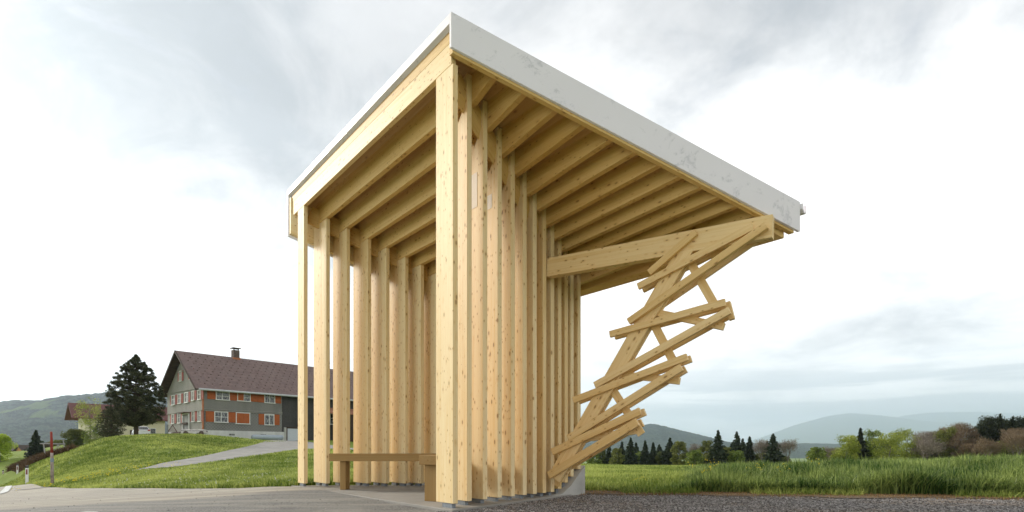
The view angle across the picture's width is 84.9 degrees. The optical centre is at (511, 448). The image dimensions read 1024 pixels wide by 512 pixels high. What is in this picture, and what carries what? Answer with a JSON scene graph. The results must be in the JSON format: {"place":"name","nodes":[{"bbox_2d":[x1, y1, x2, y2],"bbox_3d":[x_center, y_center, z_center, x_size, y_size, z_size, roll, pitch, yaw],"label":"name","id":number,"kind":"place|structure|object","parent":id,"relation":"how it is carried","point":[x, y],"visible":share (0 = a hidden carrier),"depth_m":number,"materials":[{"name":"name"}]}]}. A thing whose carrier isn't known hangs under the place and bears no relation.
{"place":"outdoors","nodes":[
{"label":"outdoors","id":0,"kind":"place"},
{"bbox_2d":[0,392,167,444],"bbox_3d":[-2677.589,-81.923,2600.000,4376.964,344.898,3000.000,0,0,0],"label":"hill","id":1,"kind":"structure","parent":0,"point":[21,421],"depth_m":1779.20,"materials":[{"name":"green plant"}]},
{"bbox_2d":[132,426,149,434],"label":"parked car","id":2,"kind":"object","parent":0,"point":[143,430],"visible":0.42,"depth_m":82.69,"materials":[{"name":"white paint"}]},
{"bbox_2d":[181,429,208,433],"bbox_3d":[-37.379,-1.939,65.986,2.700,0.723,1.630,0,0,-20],"label":"car","id":3,"kind":"object","parent":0,"point":[198,431],"visible":0.91,"depth_m":65.40,"materials":[{"name":"paint"}]},
{"bbox_2d":[0,484,439,511],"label":"road","id":4,"kind":"structure","parent":0,"point":[261,499],"depth_m":6.69,"materials":[{"name":"grey asphalt"}]},
{"bbox_2d":[0,485,11,493],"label":"road marking","id":5,"kind":"object","parent":4,"relation":"on","point":[6,489],"visible":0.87,"depth_m":19.94,"materials":[{"name":"white paint"}]},
{"bbox_2d":[4,487,406,511],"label":"loose grit","id":6,"kind":"object","parent":4,"relation":"on","point":[213,496],"visible":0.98,"depth_m":6.35,"materials":[{"name":"gravel"}]},
{"bbox_2d":[137,440,352,469],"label":"path","id":7,"kind":"structure","parent":0,"point":[265,447],"depth_m":35.28,"materials":[{"name":"grey concrete"}]},
{"bbox_2d":[0,433,913,488],"bbox_3d":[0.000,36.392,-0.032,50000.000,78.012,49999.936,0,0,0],"label":"ground","id":8,"kind":"structure","parent":0,"point":[7,477],"depth_m":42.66,"materials":[{"name":"green plant"}]},
{"bbox_2d":[0,434,17,461],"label":"broadleaf tree","id":9,"kind":"object","parent":8,"relation":"on","point":[6,447],"visible":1,"depth_m":66.08,"materials":[{"name":"green plant"}]},
{"bbox_2d":[13,445,29,450],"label":"valley house","id":10,"kind":"structure","parent":8,"relation":"on","point":[20,447],"depth_m":212.96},
{"bbox_2d":[25,465,28,483],"bbox_3d":[-22.683,1.284,26.206,0.135,1.030,0.092,0,0,-12],"label":"marker post","id":11,"kind":"object","parent":8,"relation":"on","point":[26,473],"visible":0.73,"depth_m":26.17,"materials":[{"name":"white plastic"}]},
{"bbox_2d":[24,430,46,456],"bbox_3d":[-52.738,-0.399,62.089,2.428,3.412,2.336,0,0,39],"label":"spruce tree","id":12,"kind":"object","parent":8,"relation":"on","point":[35,447],"visible":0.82,"depth_m":61.68,"materials":[{"name":"green plant"}]},
{"bbox_2d":[1,444,78,474],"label":"dry brush","id":13,"kind":"object","parent":8,"relation":"on","point":[24,462],"visible":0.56,"depth_m":41.14,"materials":[{"name":"brown plant"}]},
{"bbox_2d":[50,432,53,482],"bbox_3d":[-16.922,0.458,20.600,0.135,2.182,0.110,0,0,0],"label":"snow pole","id":14,"kind":"object","parent":8,"relation":"on","point":[51,460],"visible":0.92,"depth_m":20.57,"materials":[{"name":"plastic"}]},
{"bbox_2d":[40,440,64,452],"bbox_3d":[-42.621,-0.093,52.000,2.416,1.534,0.100,0,0,0],"label":"wooden frame","id":15,"kind":"object","parent":8,"relation":"on","point":[53,443],"visible":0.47,"depth_m":51.97,"materials":[{"name":"grey wood"}]},
{"bbox_2d":[49,440,62,445],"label":"round bush","id":16,"kind":"object","parent":8,"relation":"on","point":[58,441],"visible":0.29,"depth_m":94.16,"materials":[{"name":"green plant"}]},
{"bbox_2d":[60,428,90,445],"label":"round bush","id":17,"kind":"object","parent":8,"relation":"on","point":[72,436],"visible":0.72,"depth_m":65.48,"materials":[{"name":"green plant"}]},
{"bbox_2d":[74,396,102,439],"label":"broadleaf tree","id":18,"kind":"object","parent":8,"relation":"on","point":[86,420],"visible":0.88,"depth_m":89.66,"materials":[{"name":"green plant"}]},
{"bbox_2d":[80,425,104,443],"bbox_3d":[-41.607,-1.127,56.037,2.439,2.590,2.119,0,0,-13],"label":"shrub","id":19,"kind":"object","parent":8,"relation":"on","point":[93,434],"visible":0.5,"depth_m":55.66,"materials":[{"name":"green plant"}]},
{"bbox_2d":[14,463,174,488],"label":"yellow wildflowers","id":20,"kind":"object","parent":8,"relation":"on","point":[106,473],"visible":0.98,"depth_m":20.46,"materials":[{"name":"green plant"}]},
{"bbox_2d":[94,406,126,436],"bbox_3d":[-33.688,-1.896,46.960,2.429,3.439,2.414,0,0,0],"label":"tree","id":21,"kind":"object","parent":8,"relation":"on","point":[109,428],"visible":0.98,"depth_m":46.74,"materials":[{"name":"green plant"}]},
{"bbox_2d":[64,403,167,438],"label":"neighbour house","id":22,"kind":"structure","parent":8,"relation":"on","point":[159,427],"depth_m":116.06,"materials":[{"name":"beige tile"}]},
{"bbox_2d":[150,428,155,433],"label":"window","id":23,"kind":"structure","parent":22,"relation":"in","point":[152,430],"depth_m":120.30,"materials":[{"name":"grey glass"}]},
{"bbox_2d":[102,354,166,434],"bbox_3d":[-33.614,-4.556,49.941,4.933,7.864,4.872,0,0,39],"label":"pine tree","id":24,"kind":"object","parent":8,"relation":"on","point":[137,408],"visible":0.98,"depth_m":49.37,"materials":[{"name":"green plant"}]},
{"bbox_2d":[105,461,287,484],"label":"white meadow flowers","id":25,"kind":"object","parent":8,"relation":"on","point":[199,475],"visible":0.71,"depth_m":14.79,"materials":[{"name":"white plant"}]},
{"bbox_2d":[160,347,352,441],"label":"farmhouse","id":26,"kind":"object","parent":8,"relation":"on","point":[234,395],"visible":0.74,"depth_m":73.76,"materials":[{"name":"grey wood"}]},
{"bbox_2d":[170,414,175,423],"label":"window","id":27,"kind":"structure","parent":26,"relation":"in","point":[172,416],"depth_m":75.17,"materials":[{"name":"white paint"}]},
{"bbox_2d":[170,395,176,405],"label":"window","id":28,"kind":"structure","parent":26,"relation":"in","point":[173,401],"depth_m":75.04,"materials":[{"name":"white paint"}]},
{"bbox_2d":[176,394,182,403],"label":"window","id":29,"kind":"structure","parent":26,"relation":"in","point":[179,398],"depth_m":73.50,"materials":[{"name":"white paint"}]},
{"bbox_2d":[177,413,181,423],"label":"window","id":30,"kind":"structure","parent":26,"relation":"in","point":[179,416],"depth_m":73.70,"materials":[{"name":"white paint"}]},
{"bbox_2d":[178,370,183,381],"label":"window","id":31,"kind":"structure","parent":26,"relation":"in","point":[180,375],"depth_m":73.23,"materials":[{"name":"white paint"}]},
{"bbox_2d":[177,412,189,429],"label":"door","id":32,"kind":"structure","parent":26,"relation":"in","point":[185,418],"depth_m":72.01,"materials":[{"name":"white paint"}]},
{"bbox_2d":[184,392,189,402],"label":"window","id":33,"kind":"structure","parent":26,"relation":"in","point":[187,394],"depth_m":71.77,"materials":[{"name":"white paint"}]},
{"bbox_2d":[190,411,196,421],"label":"window","id":34,"kind":"structure","parent":26,"relation":"in","point":[193,415],"depth_m":70.46,"materials":[{"name":"white paint"}]},
{"bbox_2d":[191,390,196,400],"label":"window","id":35,"kind":"structure","parent":26,"relation":"in","point":[193,393],"depth_m":70.15,"materials":[{"name":"white paint"}]},
{"bbox_2d":[197,411,201,421],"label":"window","id":36,"kind":"structure","parent":26,"relation":"in","point":[199,412],"depth_m":68.93,"materials":[{"name":"white paint"}]},
{"bbox_2d":[197,390,202,399],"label":"window","id":37,"kind":"structure","parent":26,"relation":"in","point":[199,392],"depth_m":68.81,"materials":[{"name":"white paint"}]},
{"bbox_2d":[206,411,235,422],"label":"window","id":38,"kind":"structure","parent":26,"relation":"in","point":[211,416],"depth_m":70.22,"materials":[{"name":"white paint"}]},
{"bbox_2d":[207,391,236,400],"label":"window","id":39,"kind":"structure","parent":26,"relation":"in","point":[227,396],"depth_m":70.27,"materials":[{"name":"white paint"}]},
{"bbox_2d":[235,412,249,423],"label":"window","id":40,"kind":"structure","parent":26,"relation":"in","point":[241,418],"depth_m":72.19,"materials":[{"name":"white paint"}]},
{"bbox_2d":[237,393,257,401],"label":"window","id":41,"kind":"structure","parent":26,"relation":"in","point":[243,397],"depth_m":72.70,"materials":[{"name":"white paint"}]},
{"bbox_2d":[258,395,280,403],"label":"window","id":42,"kind":"structure","parent":26,"relation":"in","point":[271,399],"depth_m":74.84,"materials":[{"name":"white paint"}]},
{"bbox_2d":[259,414,279,424],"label":"window","id":43,"kind":"structure","parent":26,"relation":"in","point":[264,419],"depth_m":74.88,"materials":[{"name":"white paint"}]},
{"bbox_2d":[288,428,297,440],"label":"garage door","id":44,"kind":"structure","parent":26,"relation":"in","point":[292,433],"depth_m":77.41,"materials":[{"name":"metal"}]},
{"bbox_2d":[330,414,332,424],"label":"window","id":45,"kind":"structure","parent":26,"relation":"in","point":[331,415],"depth_m":81.88,"materials":[{"name":"black glass"}]},
{"bbox_2d":[251,435,283,439],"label":"oil tank","id":46,"kind":"object","parent":8,"relation":"on","point":[270,437],"visible":0.78,"depth_m":71.27,"materials":[{"name":"white metal"}]},
{"bbox_2d":[287,12,805,511],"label":"bus shelter","id":47,"kind":"object","parent":8,"relation":"on","point":[479,210],"visible":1,"depth_m":6.22,"materials":[{"name":"brown wood"}]},
{"bbox_2d":[329,453,435,501],"bbox_3d":[-1.127,0.319,7.002,2.817,0.505,2.216,0,0,0],"label":"bench","id":48,"kind":"object","parent":47,"relation":"on","point":[428,460],"visible":0.47,"depth_m":7.75,"materials":[{"name":"brown wood"}]},
{"bbox_2d":[586,454,601,463],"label":"broadleaf tree","id":49,"kind":"object","parent":8,"relation":"on","point":[592,460],"visible":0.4,"depth_m":148.98,"materials":[{"name":"green plant"}]},
{"bbox_2d":[598,449,605,463],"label":"broadleaf tree","id":50,"kind":"object","parent":8,"relation":"on","point":[602,454],"visible":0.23,"depth_m":158.58,"materials":[{"name":"green plant"}]},
{"bbox_2d":[603,447,612,464],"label":"spruce tree","id":51,"kind":"object","parent":8,"relation":"on","point":[608,456],"visible":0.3,"depth_m":149.56,"materials":[{"name":"green plant"}]},
{"bbox_2d":[608,448,624,464],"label":"broadleaf tree","id":52,"kind":"object","parent":8,"relation":"on","point":[618,459],"visible":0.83,"depth_m":139.33,"materials":[{"name":"green plant"}]},
{"bbox_2d":[620,442,624,463],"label":"spruce tree","id":53,"kind":"object","parent":8,"relation":"on","point":[622,446],"visible":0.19,"depth_m":157.70,"materials":[{"name":"green plant"}]},
{"bbox_2d":[622,437,639,464],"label":"spruce tree","id":54,"kind":"object","parent":8,"relation":"on","point":[631,457],"visible":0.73,"depth_m":144.36,"materials":[{"name":"green plant"}]},
{"bbox_2d":[636,451,640,461],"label":"broadleaf tree","id":55,"kind":"object","parent":8,"relation":"on","point":[638,454],"visible":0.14,"depth_m":154.96,"materials":[{"name":"green plant"}]},
{"bbox_2d":[639,440,651,464],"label":"spruce tree","id":56,"kind":"object","parent":8,"relation":"on","point":[645,456],"visible":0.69,"depth_m":149.53,"materials":[{"name":"green plant"}]},
{"bbox_2d":[649,442,657,464],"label":"spruce tree","id":57,"kind":"object","parent":8,"relation":"on","point":[653,452],"visible":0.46,"depth_m":154.48,"materials":[{"name":"green plant"}]},
{"bbox_2d":[654,451,662,462],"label":"broadleaf tree","id":58,"kind":"object","parent":8,"relation":"on","point":[657,456],"visible":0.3,"depth_m":149.51,"materials":[{"name":"green plant"}]},
{"bbox_2d":[656,444,662,453],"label":"spruce tree","id":59,"kind":"object","parent":8,"relation":"on","point":[659,448],"visible":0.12,"depth_m":163.78,"materials":[{"name":"green plant"}]},
{"bbox_2d":[656,438,677,464],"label":"spruce tree","id":60,"kind":"object","parent":8,"relation":"on","point":[666,454],"visible":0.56,"depth_m":147.44,"materials":[{"name":"green plant"}]},
{"bbox_2d":[670,440,687,464],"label":"broadleaf tree","id":61,"kind":"object","parent":8,"relation":"on","point":[678,447],"visible":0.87,"depth_m":137.41,"materials":[{"name":"green plant"}]},
{"bbox_2d":[685,443,700,452],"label":"bare tree","id":62,"kind":"object","parent":8,"relation":"on","point":[694,447],"visible":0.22,"depth_m":145.13,"materials":[{"name":"grey plant"}]},
{"bbox_2d":[684,450,704,464],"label":"broadleaf tree","id":63,"kind":"object","parent":8,"relation":"on","point":[695,457],"visible":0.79,"depth_m":129.18,"materials":[{"name":"green plant"}]},
{"bbox_2d":[697,440,713,463],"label":"broadleaf tree","id":64,"kind":"object","parent":8,"relation":"on","point":[706,445],"visible":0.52,"depth_m":139.59,"materials":[{"name":"green plant"}]},
{"bbox_2d":[704,430,728,463],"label":"spruce tree","id":65,"kind":"object","parent":8,"relation":"on","point":[718,451],"visible":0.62,"depth_m":127.35,"materials":[{"name":"green plant"}]},
{"bbox_2d":[724,446,731,460],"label":"broadleaf tree","id":66,"kind":"object","parent":8,"relation":"on","point":[727,448],"visible":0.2,"depth_m":139.16,"materials":[{"name":"green plant"}]},
{"bbox_2d":[438,493,1023,511],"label":"gravel","id":67,"kind":"structure","parent":8,"relation":"on","point":[835,499],"depth_m":5.99,"materials":[{"name":"grey gravel"}]},
{"bbox_2d":[727,450,744,463],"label":"broadleaf tree","id":68,"kind":"object","parent":8,"relation":"on","point":[737,456],"visible":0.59,"depth_m":125.11,"materials":[{"name":"green plant"}]},
{"bbox_2d":[728,431,746,461],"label":"spruce tree","id":69,"kind":"object","parent":8,"relation":"on","point":[736,444],"visible":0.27,"depth_m":139.54,"materials":[{"name":"green plant"}]},
{"bbox_2d":[741,438,745,450],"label":"spruce tree","id":70,"kind":"object","parent":8,"relation":"on","point":[743,443],"visible":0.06,"depth_m":149.56,"materials":[{"name":"green plant"}]},
{"bbox_2d":[744,436,757,462],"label":"spruce tree","id":71,"kind":"object","parent":8,"relation":"on","point":[750,455],"visible":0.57,"depth_m":141.44,"materials":[{"name":"green plant"}]},
{"bbox_2d":[755,453,764,461],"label":"broadleaf tree","id":72,"kind":"object","parent":8,"relation":"on","point":[758,457],"visible":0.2,"depth_m":140.32,"materials":[{"name":"green plant"}]},
{"bbox_2d":[752,439,769,461],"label":"bare tree","id":73,"kind":"object","parent":8,"relation":"on","point":[761,445],"visible":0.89,"depth_m":135.41,"materials":[{"name":"brown plant"}]},
{"bbox_2d":[762,433,787,463],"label":"spruce tree","id":74,"kind":"object","parent":8,"relation":"on","point":[774,454],"visible":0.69,"depth_m":129.34,"materials":[{"name":"green plant"}]},
{"bbox_2d":[781,456,790,461],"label":"broadleaf tree","id":75,"kind":"object","parent":8,"relation":"on","point":[784,458],"visible":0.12,"depth_m":138.46,"materials":[{"name":"green plant"}]},
{"bbox_2d":[776,438,798,460],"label":"bare tree","id":76,"kind":"object","parent":8,"relation":"on","point":[786,445],"visible":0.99,"depth_m":128.06,"materials":[{"name":"brown plant"}]},
{"bbox_2d":[575,489,1023,500],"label":"verge","id":77,"kind":"structure","parent":8,"relation":"on","point":[842,496],"depth_m":7.05,"materials":[{"name":"green plant"}]},
{"bbox_2d":[608,484,1023,498],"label":"edge weeds","id":78,"kind":"object","parent":77,"relation":"on","point":[963,493],"visible":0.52,"depth_m":7.25,"materials":[{"name":"green plant"}]},
{"bbox_2d":[805,447,827,462],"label":"broadleaf tree","id":79,"kind":"object","parent":8,"relation":"on","point":[813,453],"visible":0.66,"depth_m":99.66,"materials":[{"name":"green plant"}]},
{"bbox_2d":[825,446,836,459],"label":"bare tree","id":80,"kind":"object","parent":8,"relation":"on","point":[828,450],"visible":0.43,"depth_m":103.67,"materials":[{"name":"brown plant"}]},
{"bbox_2d":[829,434,861,460],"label":"broadleaf tree","id":81,"kind":"object","parent":8,"relation":"on","point":[841,452],"visible":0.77,"depth_m":98.87,"materials":[{"name":"green plant"}]},
{"bbox_2d":[853,428,871,460],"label":"spruce tree","id":82,"kind":"object","parent":8,"relation":"on","point":[863,450],"visible":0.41,"depth_m":103.44,"materials":[{"name":"green plant"}]},
{"bbox_2d":[863,428,888,458],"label":"broadleaf tree","id":83,"kind":"object","parent":8,"relation":"on","point":[869,439],"visible":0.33,"depth_m":103.40,"materials":[{"name":"green plant"}]},
{"bbox_2d":[869,432,908,459],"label":"broadleaf tree","id":84,"kind":"object","parent":8,"relation":"on","point":[894,442],"visible":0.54,"depth_m":95.70,"materials":[{"name":"green plant"}]},
{"bbox_2d":[887,428,924,459],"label":"broadleaf tree","id":85,"kind":"object","parent":8,"relation":"on","point":[906,433],"visible":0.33,"depth_m":101.36,"materials":[{"name":"green plant"}]},
{"bbox_2d":[909,430,947,457],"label":"bare tree","id":86,"kind":"object","parent":8,"relation":"on","point":[930,449],"visible":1,"depth_m":97.66,"materials":[{"name":"brown plant"}]},
{"bbox_2d":[911,431,949,458],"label":"broadleaf tree","id":87,"kind":"object","parent":8,"relation":"on","point":[930,433],"visible":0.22,"depth_m":101.93,"materials":[{"name":"plant"}]},
{"bbox_2d":[932,426,960,458],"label":"broadleaf tree","id":88,"kind":"object","parent":8,"relation":"on","point":[942,435],"visible":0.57,"depth_m":99.31,"materials":[{"name":"green plant"}]},
{"bbox_2d":[933,422,972,451],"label":"bare tree","id":89,"kind":"object","parent":8,"relation":"on","point":[958,436],"visible":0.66,"depth_m":99.00,"materials":[{"name":"brown plant"}]},
{"bbox_2d":[937,422,981,457],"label":"tree","id":90,"kind":"object","parent":8,"relation":"on","point":[969,433],"visible":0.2,"depth_m":102.79,"materials":[{"name":"brown plant"}]},
{"bbox_2d":[950,443,1002,457],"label":"broadleaf tree","id":91,"kind":"object","parent":8,"relation":"on","point":[965,446],"visible":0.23,"depth_m":95.90,"materials":[{"name":"brown plant"}]},
{"bbox_2d":[968,423,993,443],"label":"evergreen tree","id":92,"kind":"object","parent":8,"relation":"on","point":[982,429],"visible":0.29,"depth_m":105.22,"materials":[{"name":"green plant"}]},
{"bbox_2d":[969,437,1002,455],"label":"bare tree","id":93,"kind":"object","parent":8,"relation":"on","point":[984,444],"visible":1,"depth_m":91.42,"materials":[{"name":"brown plant"}]},
{"bbox_2d":[968,414,1008,443],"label":"evergreen tree","id":94,"kind":"object","parent":8,"relation":"on","point":[993,421],"visible":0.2,"depth_m":106.23,"materials":[{"name":"green plant"}]},
{"bbox_2d":[985,417,995,439],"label":"spruce tree","id":95,"kind":"object","parent":8,"relation":"on","point":[987,422],"visible":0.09,"depth_m":106.76,"materials":[{"name":"green plant"}]},
{"bbox_2d":[994,413,1006,453],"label":"spruce tree","id":96,"kind":"object","parent":8,"relation":"on","point":[999,426],"visible":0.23,"depth_m":105.79,"materials":[{"name":"green plant"}]},
{"bbox_2d":[997,429,1023,455],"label":"bare tree","id":97,"kind":"object","parent":8,"relation":"on","point":[1012,440],"visible":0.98,"depth_m":90.39,"materials":[{"name":"brown plant"}]},
{"bbox_2d":[997,440,1023,456],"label":"broadleaf tree","id":98,"kind":"object","parent":8,"relation":"on","point":[1007,452],"visible":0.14,"depth_m":94.97,"materials":[{"name":"green plant"}]},
{"bbox_2d":[1000,427,1023,454],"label":"broadleaf tree","id":99,"kind":"object","parent":8,"relation":"on","point":[1016,430],"visible":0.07,"depth_m":98.10,"materials":[{"name":"brown plant"}]},
{"bbox_2d":[1007,416,1017,453],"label":"spruce tree","id":100,"kind":"object","parent":8,"relation":"on","point":[1012,425],"visible":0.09,"depth_m":104.87,"materials":[{"name":"green plant"}]},
{"bbox_2d":[1003,415,1023,429],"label":"evergreen tree","id":101,"kind":"object","parent":8,"relation":"on","point":[1007,422],"visible":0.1,"depth_m":108.62,"materials":[{"name":"green plant"}]},
{"bbox_2d":[0,0,1023,441],"label":"sky","id":102,"kind":"structure","parent":0,"point":[151,151],"materials":[{"name":"white"}]},
{"bbox_2d":[582,424,847,457],"bbox_3d":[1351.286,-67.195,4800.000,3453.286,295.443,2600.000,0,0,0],"label":"hill","id":103,"kind":"structure","parent":0,"point":[656,434],"depth_m":4115.53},
{"bbox_2d":[581,463,1017,493],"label":"grass","id":104,"kind":"structure","parent":0,"point":[601,477],"depth_m":10.37,"materials":[{"name":"green plant"}]},
{"bbox_2d":[599,450,1023,494],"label":"tall grass","id":105,"kind":"structure","parent":0,"point":[951,474],"depth_m":7.62,"materials":[{"name":"green plant"}]},
{"bbox_2d":[745,443,912,451],"bbox_3d":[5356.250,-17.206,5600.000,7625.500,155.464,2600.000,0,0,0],"label":"hill","id":106,"kind":"structure","parent":0,"point":[810,445],"depth_m":5085.48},
{"bbox_2d":[745,413,1022,443],"bbox_3d":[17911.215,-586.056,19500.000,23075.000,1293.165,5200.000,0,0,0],"label":"mountain","id":107,"kind":"structure","parent":0,"point":[825,430],"depth_m":18361.88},
{"bbox_2d":[897,412,1023,421],"bbox_3d":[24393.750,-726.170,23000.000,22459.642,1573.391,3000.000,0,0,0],"label":"mountain","id":108,"kind":"structure","parent":0,"point":[950,416],"depth_m":22610.30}
]}

